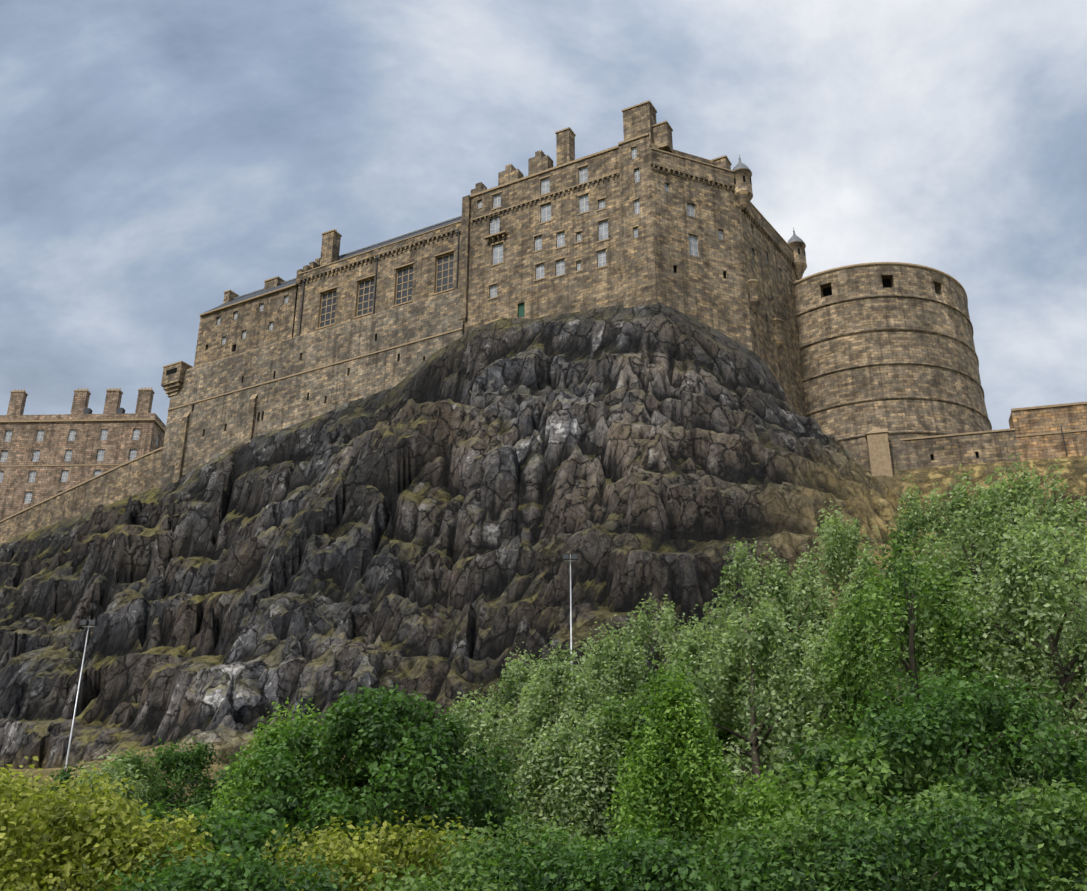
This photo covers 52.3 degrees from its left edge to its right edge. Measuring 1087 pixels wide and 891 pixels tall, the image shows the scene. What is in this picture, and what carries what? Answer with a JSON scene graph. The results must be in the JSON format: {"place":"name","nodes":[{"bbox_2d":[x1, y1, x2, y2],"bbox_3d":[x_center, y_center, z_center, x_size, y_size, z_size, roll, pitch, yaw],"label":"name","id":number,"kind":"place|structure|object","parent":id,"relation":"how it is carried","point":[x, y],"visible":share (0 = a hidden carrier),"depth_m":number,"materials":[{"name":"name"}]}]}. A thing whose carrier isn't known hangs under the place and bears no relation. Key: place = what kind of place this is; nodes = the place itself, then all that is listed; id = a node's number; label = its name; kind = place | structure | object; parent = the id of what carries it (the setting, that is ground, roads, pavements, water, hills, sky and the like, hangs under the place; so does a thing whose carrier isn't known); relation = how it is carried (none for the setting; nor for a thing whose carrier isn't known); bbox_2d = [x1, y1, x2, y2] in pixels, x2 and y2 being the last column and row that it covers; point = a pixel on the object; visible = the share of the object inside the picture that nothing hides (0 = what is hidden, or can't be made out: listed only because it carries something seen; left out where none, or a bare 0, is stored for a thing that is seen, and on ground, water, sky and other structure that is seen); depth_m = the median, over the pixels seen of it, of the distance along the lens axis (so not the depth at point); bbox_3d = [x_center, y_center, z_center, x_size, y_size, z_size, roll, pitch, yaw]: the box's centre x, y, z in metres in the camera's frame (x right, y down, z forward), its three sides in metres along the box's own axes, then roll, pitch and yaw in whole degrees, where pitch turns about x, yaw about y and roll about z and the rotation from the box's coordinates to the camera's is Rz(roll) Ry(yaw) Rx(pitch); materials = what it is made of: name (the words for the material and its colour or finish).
{"place":"outdoors","nodes":[
{"label":"outdoors","id":0,"kind":"place"},
{"bbox_2d":[0,303,1086,857],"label":"rocky cliff","id":1,"kind":"structure","parent":0,"point":[428,523],"depth_m":116.60,"materials":[{"name":"grey stone"}]},
{"bbox_2d":[0,769,47,801],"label":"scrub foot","id":2,"kind":"object","parent":1,"relation":"on","point":[23,785],"depth_m":68.79},
{"bbox_2d":[21,760,97,866],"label":"bush","id":3,"kind":"object","parent":1,"relation":"on","point":[63,774],"visible":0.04,"depth_m":67.82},
{"bbox_2d":[63,620,97,780],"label":"floodlight pole","id":4,"kind":"object","parent":1,"relation":"on","point":[87,623],"visible":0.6,"depth_m":78.42,"materials":[{"name":"metal"}]},
{"bbox_2d":[0,447,162,543],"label":"curtain wall","id":5,"kind":"structure","parent":1,"relation":"on","point":[140,474],"depth_m":181.68,"materials":[{"name":"stone"}]},
{"bbox_2d":[0,387,165,520],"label":"hospital block","id":6,"kind":"structure","parent":1,"relation":"on","point":[43,457],"depth_m":200.71,"materials":[{"name":"stone"}]},
{"bbox_2d":[92,746,172,821],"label":"bush","id":7,"kind":"object","parent":1,"relation":"on","point":[146,771],"visible":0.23,"depth_m":65.88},
{"bbox_2d":[138,736,226,816],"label":"bush","id":8,"kind":"object","parent":1,"relation":"on","point":[187,761],"visible":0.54,"depth_m":69.76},
{"bbox_2d":[185,749,272,824],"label":"bush","id":9,"kind":"object","parent":1,"relation":"on","point":[207,798],"visible":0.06,"depth_m":67.57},
{"bbox_2d":[204,692,366,868],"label":"birch tree","id":10,"kind":"object","parent":1,"relation":"on","point":[260,735],"visible":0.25,"depth_m":41.94,"materials":[{"name":"green plant"}]},
{"bbox_2d":[334,748,405,834],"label":"bush","id":11,"kind":"object","parent":1,"relation":"on","point":[352,760],"depth_m":67.87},
{"bbox_2d":[157,100,806,488],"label":"castle","id":12,"kind":"structure","parent":1,"relation":"on","point":[643,214],"depth_m":156.20,"materials":[{"name":"stone"}]},
{"bbox_2d":[497,637,614,822],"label":"poplar tree","id":13,"kind":"object","parent":1,"relation":"on","point":[540,702],"visible":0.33,"depth_m":52.31,"materials":[{"name":"green plant"}]},
{"bbox_2d":[563,554,577,685],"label":"floodlight pole","id":14,"kind":"object","parent":1,"relation":"on","point":[566,557],"visible":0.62,"depth_m":82.31,"materials":[{"name":"metal"}]},
{"bbox_2d":[693,537,803,797],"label":"poplar tree","id":15,"kind":"object","parent":1,"relation":"on","point":[738,567],"visible":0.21,"depth_m":60.32,"materials":[{"name":"green plant"}]},
{"bbox_2d":[774,498,922,759],"bbox_3d":[15.680,13.793,55.808,8.579,23.450,9.013,8,-24,-19],"label":"poplar tree","id":16,"kind":"object","parent":1,"relation":"on","point":[838,545],"visible":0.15,"depth_m":58.52,"materials":[{"name":"green plant"}]},
{"bbox_2d":[809,526,958,772],"bbox_3d":[16.216,13.293,50.217,8.522,20.113,8.802,-1,-23,2],"label":"poplar tree","id":17,"kind":"object","parent":1,"relation":"on","point":[861,576],"visible":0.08,"depth_m":52.81,"materials":[{"name":"green plant"}]},
{"bbox_2d":[793,262,991,469],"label":"round tower","id":18,"kind":"structure","parent":1,"relation":"on","point":[889,347],"depth_m":153.39,"materials":[{"name":"stone"}]},
{"bbox_2d":[865,401,1086,476],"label":"stone wall","id":19,"kind":"structure","parent":1,"relation":"on","point":[1046,431],"depth_m":142.60,"materials":[{"name":"stone"}]},
{"bbox_2d":[0,0,1086,429],"label":"sky","id":20,"kind":"structure","parent":0,"point":[159,159],"materials":[{"name":"grey"}]},
{"label":"ground surface","id":21,"kind":"structure","parent":0,"visible":0},
{"bbox_2d":[0,776,72,882],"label":"willow shrub","id":22,"kind":"object","parent":21,"relation":"on","point":[28,828],"visible":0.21,"depth_m":26.55,"materials":[{"name":"yellow plant"}]},
{"bbox_2d":[0,776,92,864],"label":"willow shrub","id":23,"kind":"object","parent":21,"relation":"on","point":[65,792],"visible":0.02,"depth_m":31.24,"materials":[{"name":"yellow plant"}]},
{"bbox_2d":[64,750,149,816],"bbox_3d":[-17.944,16.690,44.710,4.727,8.615,4.322,-17,-28,34],"label":"bush","id":24,"kind":"object","parent":21,"relation":"on","point":[123,774],"visible":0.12,"depth_m":45.84,"materials":[{"name":"green plant"}]},
{"bbox_2d":[0,756,216,890],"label":"willow shrub","id":25,"kind":"object","parent":21,"relation":"on","point":[71,805],"visible":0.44,"depth_m":23.54,"materials":[{"name":"yellow plant"}]},
{"bbox_2d":[0,806,241,890],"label":"willow shrub","id":26,"kind":"object","parent":21,"relation":"on","point":[67,872],"visible":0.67,"depth_m":23.12,"materials":[{"name":"yellow plant"}]},
{"bbox_2d":[134,801,206,848],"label":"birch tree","id":27,"kind":"object","parent":21,"relation":"on","point":[181,805],"depth_m":43.14,"materials":[{"name":"green plant"}]},
{"bbox_2d":[170,803,236,849],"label":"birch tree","id":28,"kind":"object","parent":21,"relation":"on","point":[210,837],"depth_m":47.78,"materials":[{"name":"green plant"}]},
{"bbox_2d":[131,798,295,886],"bbox_3d":[-8.437,11.178,27.064,7.055,5.210,7.733,-1,-23,2],"label":"bush","id":29,"kind":"object","parent":21,"relation":"on","point":[254,829],"visible":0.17,"depth_m":26.99,"materials":[{"name":"green plant"}]},
{"bbox_2d":[96,831,353,890],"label":"shrub","id":30,"kind":"object","parent":21,"relation":"on","point":[256,876],"visible":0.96,"depth_m":20.96,"materials":[{"name":"green plant"}]},
{"bbox_2d":[261,809,471,890],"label":"willow shrub","id":31,"kind":"object","parent":21,"relation":"on","point":[354,856],"visible":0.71,"depth_m":24.22,"materials":[{"name":"yellow plant"}]},
{"bbox_2d":[224,684,537,887],"bbox_3d":[-5.948,14.037,40.878,11.316,10.326,11.873,-1,-23,2],"label":"sycamore tree","id":32,"kind":"object","parent":21,"relation":"on","point":[411,746],"visible":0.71,"depth_m":39.32,"materials":[{"name":"green plant"}]},
{"bbox_2d":[348,857,533,890],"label":"shrub","id":33,"kind":"object","parent":21,"relation":"on","point":[421,886],"visible":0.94,"depth_m":20.72,"materials":[{"name":"green plant"}]},
{"bbox_2d":[353,831,548,890],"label":"willow shrub","id":34,"kind":"object","parent":21,"relation":"on","point":[453,843],"depth_m":26.12,"materials":[{"name":"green plant"}]},
{"bbox_2d":[406,684,536,844],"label":"poplar tree","id":35,"kind":"object","parent":21,"relation":"on","point":[475,730],"visible":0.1,"depth_m":50.14,"materials":[{"name":"green plant"}]},
{"bbox_2d":[378,811,612,890],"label":"shrub","id":36,"kind":"object","parent":21,"relation":"on","point":[462,853],"visible":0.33,"depth_m":22.96,"materials":[{"name":"green plant"}]},
{"bbox_2d":[450,640,562,830],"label":"poplar tree","id":37,"kind":"object","parent":21,"relation":"on","point":[515,681],"visible":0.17,"depth_m":56.03,"materials":[{"name":"green plant"}]},
{"bbox_2d":[501,697,632,853],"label":"aspen tree","id":38,"kind":"object","parent":21,"relation":"on","point":[572,800],"visible":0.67,"depth_m":42.93,"materials":[{"name":"green plant"}]},
{"bbox_2d":[444,819,720,890],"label":"shrub","id":39,"kind":"object","parent":21,"relation":"on","point":[591,871],"visible":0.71,"depth_m":20.74,"materials":[{"name":"green plant"}]},
{"bbox_2d":[555,691,645,856],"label":"aspen tree","id":40,"kind":"object","parent":21,"relation":"on","point":[609,713],"visible":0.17,"depth_m":45.68,"materials":[{"name":"green plant"}]},
{"bbox_2d":[556,614,653,750],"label":"poplar tree","id":41,"kind":"object","parent":21,"relation":"on","point":[619,665],"visible":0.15,"depth_m":56.77,"materials":[{"name":"green plant"}]},
{"bbox_2d":[599,593,739,755],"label":"poplar tree","id":42,"kind":"object","parent":21,"relation":"on","point":[664,635],"visible":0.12,"depth_m":61.60,"materials":[{"name":"green plant"}]},
{"bbox_2d":[597,648,752,848],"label":"aspen tree","id":43,"kind":"object","parent":21,"relation":"on","point":[641,712],"visible":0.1,"depth_m":44.74,"materials":[{"name":"green plant"}]},
{"bbox_2d":[602,663,749,864],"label":"alder tree","id":44,"kind":"object","parent":21,"relation":"on","point":[675,730],"visible":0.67,"depth_m":26.68,"materials":[{"name":"green plant"}]},
{"bbox_2d":[649,604,775,784],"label":"poplar tree","id":45,"kind":"object","parent":21,"relation":"on","point":[688,645],"visible":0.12,"depth_m":55.55,"materials":[{"name":"green plant"}]},
{"bbox_2d":[600,827,829,890],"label":"shrub","id":46,"kind":"object","parent":21,"relation":"on","point":[750,873],"visible":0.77,"depth_m":19.70,"materials":[{"name":"green plant"}]},
{"bbox_2d":[703,765,819,885],"bbox_3d":[5.059,11.195,26.669,4.754,6.684,4.596,16,-28,-33],"label":"bush","id":47,"kind":"object","parent":21,"relation":"on","point":[760,807],"visible":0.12,"depth_m":27.00,"materials":[{"name":"green plant"}]},
{"bbox_2d":[659,586,864,846],"bbox_3d":[8.076,12.619,42.023,8.191,14.618,7.770,19,-29,-37],"label":"aspen tree","id":48,"kind":"object","parent":21,"relation":"on","point":[767,641],"visible":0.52,"depth_m":42.32,"materials":[{"name":"green plant"}]},
{"bbox_2d":[734,552,868,798],"bbox_3d":[12.246,14.410,52.030,7.930,19.757,8.404,-1,-23,2],"label":"poplar tree","id":49,"kind":"object","parent":21,"relation":"on","point":[776,587],"visible":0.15,"depth_m":54.49,"materials":[{"name":"green plant"}]},
{"bbox_2d":[750,606,900,793],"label":"aspen tree","id":50,"kind":"object","parent":21,"relation":"on","point":[812,645],"visible":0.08,"depth_m":44.91,"materials":[{"name":"green plant"}]},
{"bbox_2d":[687,796,971,890],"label":"shrub","id":51,"kind":"object","parent":21,"relation":"on","point":[811,836],"visible":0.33,"depth_m":20.72,"materials":[{"name":"green plant"}]},
{"bbox_2d":[684,730,1021,877],"bbox_3d":[7.964,11.054,28.937,9.353,7.208,9.513,-1,-23,2],"label":"bush","id":52,"kind":"object","parent":21,"relation":"on","point":[866,779],"visible":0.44,"depth_m":28.86,"materials":[{"name":"green plant"}]},
{"bbox_2d":[764,791,1052,890],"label":"shrub","id":53,"kind":"object","parent":21,"relation":"on","point":[863,874],"visible":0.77,"depth_m":18.96,"materials":[{"name":"green plant"}]},
{"bbox_2d":[802,527,1023,817],"bbox_3d":[13.177,10.581,39.615,8.571,16.359,8.196,-1,-23,2],"label":"aspen tree","id":54,"kind":"object","parent":21,"relation":"on","point":[871,608],"visible":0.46,"depth_m":40.35,"materials":[{"name":"green plant"}]},
{"bbox_2d":[795,661,1086,885],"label":"bush","id":55,"kind":"object","parent":21,"relation":"on","point":[933,727],"visible":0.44,"depth_m":30.61,"materials":[{"name":"green plant"}]},
{"bbox_2d":[858,475,1027,783],"bbox_3d":[19.562,12.641,53.799,9.563,24.231,9.509,-1,-23,2],"label":"poplar tree","id":56,"kind":"object","parent":21,"relation":"on","point":[916,522],"visible":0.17,"depth_m":57.03,"materials":[{"name":"green plant"}]},
{"bbox_2d":[878,774,1086,890],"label":"shrub","id":57,"kind":"object","parent":21,"relation":"on","point":[1065,823],"visible":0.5,"depth_m":19.73,"materials":[{"name":"green plant"}]},
{"bbox_2d":[897,463,1082,811],"bbox_3d":[19.594,11.367,48.238,8.538,22.265,8.756,-1,-23,2],"label":"poplar tree","id":58,"kind":"object","parent":21,"relation":"on","point":[958,521],"visible":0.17,"depth_m":50.42,"materials":[{"name":"green plant"}]},
{"bbox_2d":[909,552,1086,857],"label":"aspen tree","id":59,"kind":"object","parent":21,"relation":"on","point":[1056,687],"visible":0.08,"depth_m":39.82,"materials":[{"name":"green plant"}]},
{"bbox_2d":[949,503,1086,824],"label":"aspen tree","id":60,"kind":"object","parent":21,"relation":"on","point":[1037,572],"visible":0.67,"depth_m":38.59,"materials":[{"name":"green plant"}]},
{"bbox_2d":[949,453,1086,788],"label":"poplar tree","id":61,"kind":"object","parent":21,"relation":"on","point":[1000,494],"visible":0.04,"depth_m":54.08,"materials":[{"name":"green plant"}]},
{"bbox_2d":[990,459,1086,751],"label":"poplar tree","id":62,"kind":"object","parent":21,"relation":"on","point":[1049,502],"visible":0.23,"depth_m":49.84,"materials":[{"name":"green plant"}]}
]}

